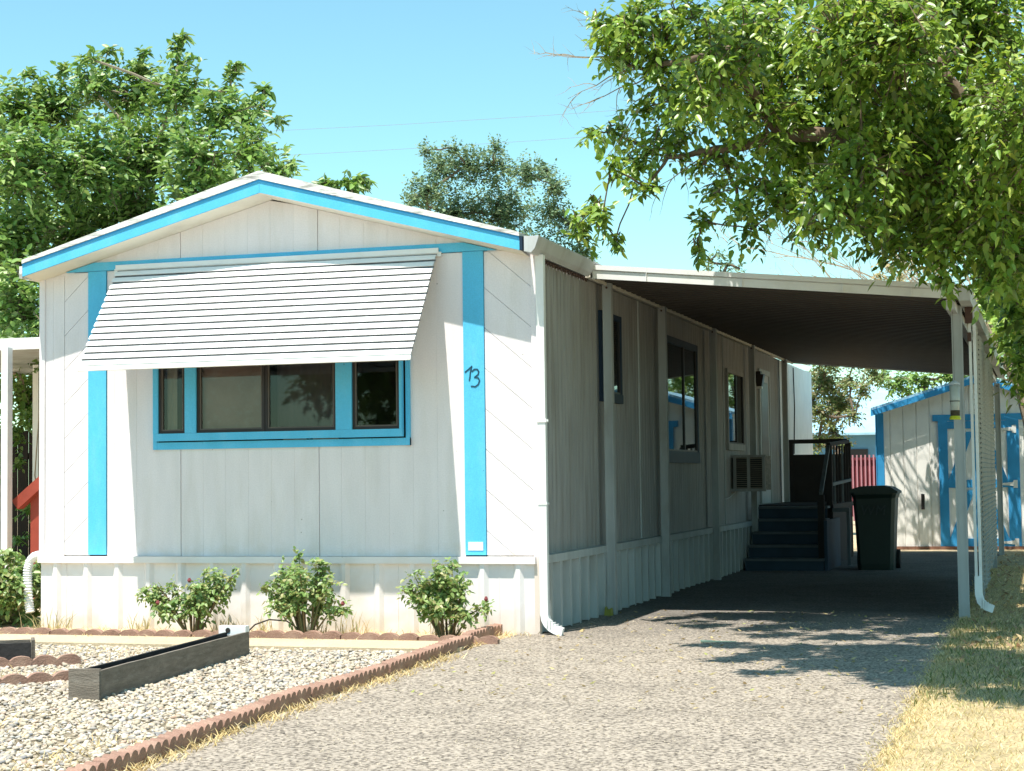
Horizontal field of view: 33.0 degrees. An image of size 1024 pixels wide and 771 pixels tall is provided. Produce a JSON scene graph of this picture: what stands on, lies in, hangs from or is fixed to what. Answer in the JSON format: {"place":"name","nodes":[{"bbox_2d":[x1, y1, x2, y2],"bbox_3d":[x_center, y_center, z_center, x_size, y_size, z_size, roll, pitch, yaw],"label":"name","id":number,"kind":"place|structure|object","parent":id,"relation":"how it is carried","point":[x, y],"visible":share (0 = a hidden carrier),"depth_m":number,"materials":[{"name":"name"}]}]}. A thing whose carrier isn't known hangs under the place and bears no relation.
{"place":"outdoors","nodes":[
{"label":"outdoors","id":0,"kind":"place"},
{"bbox_2d":[0,643,412,770],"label":"gravel bed","id":1,"kind":"object","parent":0,"point":[66,735],"visible":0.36,"depth_m":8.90,"materials":[{"name":"white gravel"}]},
{"bbox_2d":[0,637,34,659],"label":"planter trough","id":2,"kind":"object","parent":1,"relation":"on","point":[10,649],"visible":0.58,"depth_m":11.32,"materials":[{"name":"grey wood"}]},
{"bbox_2d":[0,670,67,684],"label":"edging block","id":3,"kind":"structure","parent":1,"relation":"on","point":[35,677],"depth_m":10.22,"materials":[{"name":"red concrete"}]},
{"bbox_2d":[0,653,80,668],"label":"edging block","id":4,"kind":"structure","parent":1,"relation":"on","point":[40,660],"depth_m":11.17,"materials":[{"name":"red concrete"}]},
{"bbox_2d":[59,761,104,770],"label":"edging block","id":5,"kind":"structure","parent":1,"relation":"on","point":[91,766],"depth_m":6.79,"materials":[{"name":"red concrete"}]},
{"bbox_2d":[68,632,248,700],"bbox_3d":[-2.091,1.686,10.573,0.182,0.179,2.441,-1,-3,11],"label":"planter trough","id":6,"kind":"object","parent":1,"relation":"on","point":[99,682],"visible":0.87,"depth_m":10.16,"materials":[{"name":"grey wood"}]},
{"bbox_2d":[219,625,248,635],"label":"plastic block","id":7,"kind":"structure","parent":6,"relation":"on","point":[230,630],"depth_m":11.73,"materials":[{"name":"white plastic"}]},
{"bbox_2d":[213,701,268,732],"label":"edging block","id":8,"kind":"structure","parent":1,"relation":"on","point":[245,713],"depth_m":8.35,"materials":[{"name":"red concrete"}]},
{"bbox_2d":[0,623,531,770],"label":"straw litter","id":9,"kind":"object","parent":1,"relation":"on","point":[234,731],"visible":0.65,"depth_m":8.65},
{"bbox_2d":[258,685,310,716],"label":"edging block","id":10,"kind":"structure","parent":1,"relation":"on","point":[276,701],"depth_m":8.93,"materials":[{"name":"red concrete"}]},
{"bbox_2d":[304,674,354,700],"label":"edging block","id":11,"kind":"structure","parent":1,"relation":"on","point":[328,685],"depth_m":9.52,"materials":[{"name":"red concrete"}]},
{"bbox_2d":[346,663,388,686],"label":"edging block","id":12,"kind":"structure","parent":1,"relation":"on","point":[363,675],"depth_m":10.10,"materials":[{"name":"red concrete"}]},
{"bbox_2d":[381,652,418,674],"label":"edging block","id":13,"kind":"structure","parent":1,"relation":"on","point":[405,661],"depth_m":10.67,"materials":[{"name":"red concrete"}]},
{"bbox_2d":[412,643,445,664],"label":"edging block","id":14,"kind":"structure","parent":1,"relation":"on","point":[426,652],"depth_m":11.26,"materials":[{"name":"red concrete"}]},
{"bbox_2d":[0,634,463,651],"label":"path","id":15,"kind":"structure","parent":0,"point":[260,643],"depth_m":12.46,"materials":[{"name":"concrete"}]},
{"bbox_2d":[101,106,667,137],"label":"power line","id":16,"kind":"object","parent":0,"point":[435,122],"visible":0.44,"depth_m":77.53,"materials":[{"name":"grey metal"}]},
{"bbox_2d":[174,125,735,160],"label":"power line","id":17,"kind":"object","parent":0,"point":[459,145],"visible":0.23,"depth_m":77.32,"materials":[{"name":"grey metal"}]},
{"bbox_2d":[0,488,998,770],"bbox_3d":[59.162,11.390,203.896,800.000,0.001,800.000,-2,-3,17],"label":"ground","id":18,"kind":"structure","parent":0,"point":[460,634],"depth_m":14.42,"materials":[{"name":"soil"}]},
{"bbox_2d":[0,431,32,560],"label":"board fence","id":19,"kind":"object","parent":18,"relation":"on","point":[22,527],"visible":0.02,"depth_m":21.95,"materials":[{"name":"brown wood"}]},
{"bbox_2d":[0,337,38,567],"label":"patio cover","id":20,"kind":"object","parent":18,"relation":"on","point":[16,354],"visible":0.26,"depth_m":17.87,"materials":[{"name":"white metal"}]},
{"bbox_2d":[0,359,38,581],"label":"climbing vine","id":21,"kind":"object","parent":18,"relation":"on","point":[19,437],"visible":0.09,"depth_m":21.21,"materials":[{"name":"green plant"}]},
{"bbox_2d":[0,547,40,627],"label":"leafy shrub","id":22,"kind":"object","parent":18,"relation":"on","point":[12,601],"visible":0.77,"depth_m":14.45,"materials":[{"name":"green plant"}]},
{"bbox_2d":[0,627,51,634],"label":"edging block","id":23,"kind":"structure","parent":18,"relation":"on","point":[24,630],"depth_m":13.41,"materials":[{"name":"red concrete"}]},
{"bbox_2d":[12,477,40,598],"bbox_3d":[-4.216,1.268,18.264,1.624,1.893,1.255,-2,-3,17],"label":"stair railing","id":24,"kind":"object","parent":18,"relation":"on","point":[25,497],"visible":0.08,"depth_m":17.89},
{"bbox_2d":[50,628,120,635],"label":"edging block","id":25,"kind":"structure","parent":18,"relation":"on","point":[79,631],"depth_m":13.26,"materials":[{"name":"red concrete"}]},
{"bbox_2d":[92,738,168,770],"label":"edging block","id":26,"kind":"structure","parent":18,"relation":"on","point":[128,755],"depth_m":7.17,"materials":[{"name":"red concrete"}]},
{"bbox_2d":[0,27,309,434],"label":"fruit tree","id":27,"kind":"object","parent":18,"relation":"on","point":[136,165],"visible":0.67,"depth_m":21.88,"materials":[{"name":"green plant"}]},
{"bbox_2d":[120,629,192,636],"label":"edging block","id":28,"kind":"structure","parent":18,"relation":"on","point":[164,632],"depth_m":13.07,"materials":[{"name":"red concrete"}]},
{"bbox_2d":[134,565,240,631],"bbox_3d":[-2.521,1.669,13.446,0.866,0.543,0.564,-2,-3,17],"label":"rose bush","id":29,"kind":"object","parent":18,"relation":"on","point":[199,601],"visible":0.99,"depth_m":13.37,"materials":[{"name":"green plant"}]},
{"bbox_2d":[157,718,222,753],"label":"edging block","id":30,"kind":"structure","parent":18,"relation":"on","point":[181,735],"depth_m":7.75,"materials":[{"name":"red concrete"}]},
{"bbox_2d":[192,630,265,637],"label":"edging block","id":31,"kind":"structure","parent":18,"relation":"on","point":[252,634],"depth_m":12.94,"materials":[{"name":"red concrete"}]},
{"bbox_2d":[19,611,460,635],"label":"weeds","id":32,"kind":"object","parent":18,"relation":"on","point":[258,619],"visible":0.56,"depth_m":13.53,"materials":[{"name":"plant"}]},
{"bbox_2d":[249,619,297,630],"bbox_3d":[-1.833,1.837,13.183,0.429,0.120,0.036,-1,-3,13],"label":"garden hose","id":33,"kind":"object","parent":18,"relation":"on","point":[268,620],"visible":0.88,"depth_m":13.18,"materials":[{"name":"brown rubber"}]},
{"bbox_2d":[265,630,341,638],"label":"edging block","id":34,"kind":"structure","parent":18,"relation":"on","point":[310,634],"depth_m":12.72,"materials":[{"name":"red concrete"}]},
{"bbox_2d":[256,546,352,632],"bbox_3d":[-1.567,1.569,13.195,0.812,0.690,0.534,-2,-3,17],"label":"rose bush","id":35,"kind":"object","parent":18,"relation":"on","point":[294,597],"visible":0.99,"depth_m":13.10,"materials":[{"name":"green plant"}]},
{"bbox_2d":[311,169,378,194],"bbox_3d":[-2.318,-0.230,23.314,1.015,5.394,0.978,1,-3,-27],"label":"young tree","id":36,"kind":"object","parent":18,"relation":"on","point":[359,182],"visible":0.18,"depth_m":23.38,"materials":[{"name":"green plant"}]},
{"bbox_2d":[341,632,418,640],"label":"edging block","id":37,"kind":"structure","parent":18,"relation":"on","point":[377,636],"depth_m":12.54,"materials":[{"name":"red concrete"}]},
{"bbox_2d":[19,171,812,635],"bbox_3d":[0.606,0.503,21.270,4.854,3.622,17.148,-2,-3,17],"label":"mobile home","id":38,"kind":"object","parent":18,"relation":"on","point":[253,377],"visible":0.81,"depth_m":13.79,"materials":[{"name":"white paint"}]},
{"bbox_2d":[153,360,410,449],"bbox_3d":[-1.839,-0.111,13.786,2.218,1.213,0.224,-2,-3,17],"label":"window","id":39,"kind":"structure","parent":38,"relation":"in","point":[317,401],"depth_m":13.82,"materials":[{"name":"blue paint"}]},
{"bbox_2d":[598,310,623,403],"bbox_3d":[0.879,-0.243,15.364,0.040,0.790,0.740,-2,-3,17],"label":"window","id":40,"kind":"structure","parent":38,"relation":"in","point":[617,321],"depth_m":15.57,"materials":[{"name":"glass"}]},
{"bbox_2d":[667,335,699,462],"bbox_3d":[1.786,0.168,18.275,0.040,1.300,1.810,-2,-3,17],"label":"window","id":41,"kind":"structure","parent":38,"relation":"in","point":[682,356],"depth_m":18.40,"materials":[{"name":"glass"}]},
{"bbox_2d":[725,368,745,450],"bbox_3d":[2.774,0.312,21.473,0.040,0.990,1.210,-2,-3,17],"label":"window","id":42,"kind":"structure","parent":38,"relation":"in","point":[734,380],"depth_m":21.49,"materials":[{"name":"black"}]},
{"bbox_2d":[757,368,772,503],"bbox_3d":[3.468,0.699,23.712,0.030,1.820,0.920,-2,-3,17],"label":"door","id":43,"kind":"structure","parent":38,"relation":"in","point":[764,404],"depth_m":23.72,"materials":[{"name":"metal"}]},
{"bbox_2d":[395,557,494,637],"bbox_3d":[-0.494,1.574,12.783,0.635,0.609,0.505,-4,-4,45],"label":"rose bush","id":44,"kind":"object","parent":18,"relation":"on","point":[448,600],"visible":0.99,"depth_m":12.73,"materials":[{"name":"green plant"}]},
{"bbox_2d":[438,634,473,654],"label":"edging block","id":45,"kind":"structure","parent":18,"relation":"on","point":[453,644],"depth_m":11.84,"materials":[{"name":"red concrete"}]},
{"bbox_2d":[419,635,499,644],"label":"edging block","id":46,"kind":"structure","parent":18,"relation":"on","point":[490,639],"depth_m":12.34,"materials":[{"name":"red concrete"}]},
{"bbox_2d":[462,626,493,637],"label":"edging block","id":47,"kind":"structure","parent":18,"relation":"on","point":[483,631],"depth_m":12.59,"materials":[{"name":"red concrete"}]},
{"bbox_2d":[487,623,501,635],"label":"edging block","id":48,"kind":"structure","parent":18,"relation":"on","point":[498,628],"depth_m":13.02,"materials":[{"name":"red concrete"}]},
{"bbox_2d":[399,133,601,262],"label":"distant tree","id":49,"kind":"object","parent":18,"relation":"on","point":[502,213],"visible":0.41,"depth_m":40.79,"materials":[{"name":"green plant"}]},
{"bbox_2d":[694,245,746,272],"bbox_3d":[4.512,0.035,36.913,0.983,6.149,0.767,-3,-4,41],"label":"sapling","id":50,"kind":"object","parent":18,"relation":"on","point":[726,265],"visible":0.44,"depth_m":37.03,"materials":[{"name":"green plant"}]},
{"bbox_2d":[809,365,889,453],"bbox_3d":[6.351,0.985,33.460,1.866,3.852,2.090,-2,-3,17],"label":"olive tree","id":51,"kind":"object","parent":18,"relation":"on","point":[839,407],"visible":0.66,"depth_m":33.33,"materials":[{"name":"green plant"}]},
{"bbox_2d":[851,455,876,520],"bbox_3d":[7.846,2.370,39.990,3.740,1.520,0.110,-2,-3,17],"label":"picket fence","id":52,"kind":"object","parent":18,"relation":"on","point":[863,471],"visible":0.06,"depth_m":39.92,"materials":[{"name":"red paint"}]},
{"bbox_2d":[875,310,1010,401],"bbox_3d":[8.957,0.533,34.082,3.773,4.731,2.558,-2,-3,17],"label":"hedge tree","id":53,"kind":"object","parent":18,"relation":"on","point":[897,386],"visible":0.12,"depth_m":34.28,"materials":[{"name":"green plant"}]},
{"bbox_2d":[871,376,1023,549],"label":"garden shed","id":54,"kind":"structure","parent":18,"relation":"on","point":[915,451],"depth_m":26.78,"materials":[{"name":"white paint"}]},
{"bbox_2d":[947,428,1009,537],"bbox_3d":[7.187,1.502,26.590,1.160,1.930,0.011,-2,-3,17],"label":"door","id":55,"kind":"structure","parent":54,"relation":"in","point":[950,432],"depth_m":26.63,"materials":[{"name":"white paint"}]},
{"bbox_2d":[0,0,1023,487],"label":"sky","id":56,"kind":"structure","parent":0,"point":[330,65],"materials":[{"name":"blue"}]},
{"bbox_2d":[139,552,998,770],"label":"driveway","id":57,"kind":"structure","parent":0,"point":[917,589],"depth_m":9.41,"materials":[{"name":"grey gravel"}]},
{"bbox_2d":[604,606,613,615],"bbox_3d":[0.824,1.922,14.723,0.070,0.080,0.060,-2,-3,17],"label":"yellow scrap","id":58,"kind":"object","parent":57,"relation":"on","point":[608,612],"visible":0.94,"depth_m":14.70,"materials":[{"name":"yellow plant"}]},
{"bbox_2d":[357,609,957,715],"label":"fallen leaves","id":59,"kind":"object","parent":57,"relation":"on","point":[777,671],"visible":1,"depth_m":10.80,"materials":[{"name":"plant"}]},
{"bbox_2d":[701,640,736,642],"bbox_3d":[1.450,1.795,12.146,0.252,0.021,0.021,-1,-3,8],"label":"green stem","id":60,"kind":"object","parent":57,"relation":"on","point":[704,641],"visible":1,"depth_m":12.15,"materials":[{"name":"green plant"}]},
{"bbox_2d":[585,262,1004,618],"bbox_3d":[3.906,0.693,19.744,3.320,2.995,12.032,-2,-3,17],"label":"carport","id":61,"kind":"object","parent":57,"relation":"on","point":[857,323],"visible":0.88,"depth_m":16.31,"materials":[{"name":"metal"}]},
{"bbox_2d":[949,312,960,419],"bbox_3d":[3.547,-0.198,13.893,0.092,0.945,0.092,-2,-3,17],"label":"bird feeder","id":62,"kind":"object","parent":61,"relation":"hanging from","point":[954,387],"visible":0.98,"depth_m":13.85,"materials":[{"name":"plastic"}]},
{"bbox_2d":[972,325,997,597],"bbox_3d":[4.615,0.764,16.811,0.024,2.383,5.430,-2,-3,17],"label":"privacy screen","id":63,"kind":"object","parent":61,"relation":"hanging from","point":[985,413],"visible":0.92,"depth_m":16.56,"materials":[{"name":"grey metal"}]},
{"bbox_2d":[745,439,853,570],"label":"porch deck","id":64,"kind":"structure","parent":57,"relation":"on","point":[808,526],"depth_m":22.28,"materials":[{"name":"black wood"}]},
{"bbox_2d":[849,485,901,569],"bbox_3d":[4.516,1.756,21.412,0.575,1.035,0.708,-2,-3,17],"label":"wheeled bin","id":65,"kind":"object","parent":57,"relation":"on","point":[876,513],"visible":1,"depth_m":21.13,"materials":[{"name":"black plastic"}]},
{"bbox_2d":[812,382,948,457],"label":"neighbour house","id":66,"kind":"structure","parent":0,"point":[863,436],"depth_m":50.01,"materials":[{"name":"white paint"}]},
{"bbox_2d":[843,449,867,457],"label":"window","id":67,"kind":"structure","parent":66,"relation":"in","point":[854,452],"depth_m":49.77,"materials":[{"name":"glass"}]},
{"bbox_2d":[844,549,1023,770],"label":"lawn","id":68,"kind":"structure","parent":0,"point":[984,751],"depth_m":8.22,"materials":[{"name":"plant"}]},
{"bbox_2d":[529,0,1023,413],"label":"shade tree","id":69,"kind":"object","parent":68,"relation":"on","point":[939,169],"visible":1,"depth_m":12.63,"materials":[{"name":"green plant"}]},
{"bbox_2d":[696,174,1023,424],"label":"bare tree","id":70,"kind":"object","parent":68,"relation":"on","point":[905,274],"visible":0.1,"depth_m":25.62,"materials":[{"name":"green plant"}]},
{"bbox_2d":[914,617,1023,709],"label":"green grass","id":71,"kind":"structure","parent":68,"relation":"on","point":[970,672],"depth_m":10.20,"materials":[{"name":"green plant"}]},
{"bbox_2d":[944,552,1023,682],"bbox_3d":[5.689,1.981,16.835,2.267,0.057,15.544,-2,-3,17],"label":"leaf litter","id":72,"kind":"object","parent":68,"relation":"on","point":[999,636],"visible":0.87,"depth_m":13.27,"materials":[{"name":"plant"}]},
{"bbox_2d":[969,273,1023,399],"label":"side tree","id":73,"kind":"object","parent":68,"relation":"on","point":[991,323],"visible":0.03,"depth_m":22.05,"materials":[{"name":"green plant"}]}
]}

